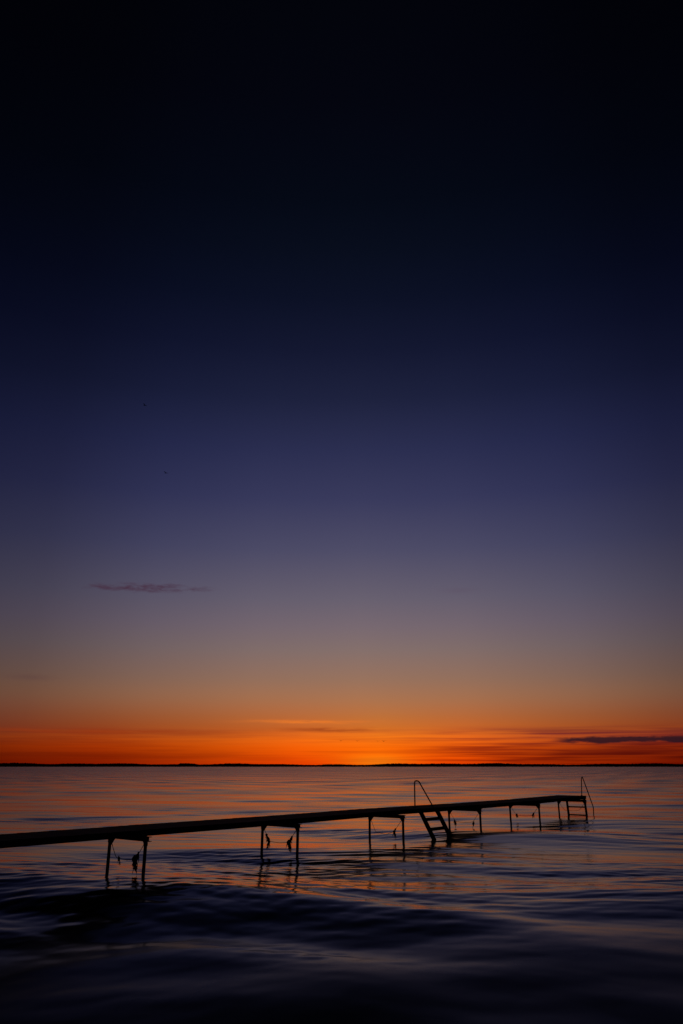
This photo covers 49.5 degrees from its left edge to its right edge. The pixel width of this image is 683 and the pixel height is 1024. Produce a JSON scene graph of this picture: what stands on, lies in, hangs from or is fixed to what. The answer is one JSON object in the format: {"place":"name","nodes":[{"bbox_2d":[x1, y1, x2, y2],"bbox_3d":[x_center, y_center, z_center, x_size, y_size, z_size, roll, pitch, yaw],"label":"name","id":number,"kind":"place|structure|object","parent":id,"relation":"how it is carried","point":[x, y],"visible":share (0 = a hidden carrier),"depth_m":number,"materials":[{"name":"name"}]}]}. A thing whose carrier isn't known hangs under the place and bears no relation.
{"place":"outdoors","nodes":[
{"label":"outdoors","id":0,"kind":"place"},
{"bbox_2d":[0,767,682,1023],"bbox_3d":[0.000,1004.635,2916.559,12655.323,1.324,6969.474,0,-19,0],"label":"sea","id":1,"kind":"structure","parent":0,"point":[525,917],"depth_m":10.35,"materials":[{"name":"blue liquid"}]},
{"bbox_2d":[0,777,593,876],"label":"bathing jetty","id":2,"kind":"object","parent":1,"relation":"in","point":[139,832],"visible":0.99,"depth_m":15.07,"materials":[{"name":"brown wood"}]},
{"bbox_2d":[132,852,138,873],"bbox_3d":[-3.464,5.904,12.441,0.162,0.361,0.110,-15,-24,37],"label":"seaweed clump","id":3,"kind":"object","parent":2,"relation":"hanging from","point":[135,858],"visible":1,"depth_m":12.43,"materials":[{"name":"black plant"}]},
{"bbox_2d":[265,834,269,848],"bbox_3d":[-1.551,6.950,15.593,0.158,0.317,0.099,-15,-24,37],"label":"seaweed clump","id":4,"kind":"object","parent":2,"relation":"hanging from","point":[268,839],"visible":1,"depth_m":15.57,"materials":[{"name":"black plant"}]},
{"bbox_2d":[286,836,292,851],"bbox_3d":[-1.067,6.831,15.211,0.178,0.342,0.106,-15,-24,37],"label":"seaweed clump","id":5,"kind":"object","parent":2,"relation":"hanging from","point":[289,841],"visible":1,"depth_m":15.20,"materials":[{"name":"black plant"}]},
{"bbox_2d":[0,766,682,766],"bbox_3d":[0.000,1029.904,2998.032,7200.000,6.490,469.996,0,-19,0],"label":"shore","id":6,"kind":"structure","parent":0,"point":[341,766],"depth_m":2818.67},
{"bbox_2d":[0,762,682,766],"bbox_3d":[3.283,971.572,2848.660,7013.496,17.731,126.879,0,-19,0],"label":"wood","id":7,"kind":"object","parent":6,"relation":"on","point":[273,765],"visible":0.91,"depth_m":2822.94,"materials":[{"name":"plant"}]},
{"bbox_2d":[0,0,682,764],"label":"sky","id":8,"kind":"structure","parent":0,"point":[389,292],"materials":[{"name":"blue"}]}
]}

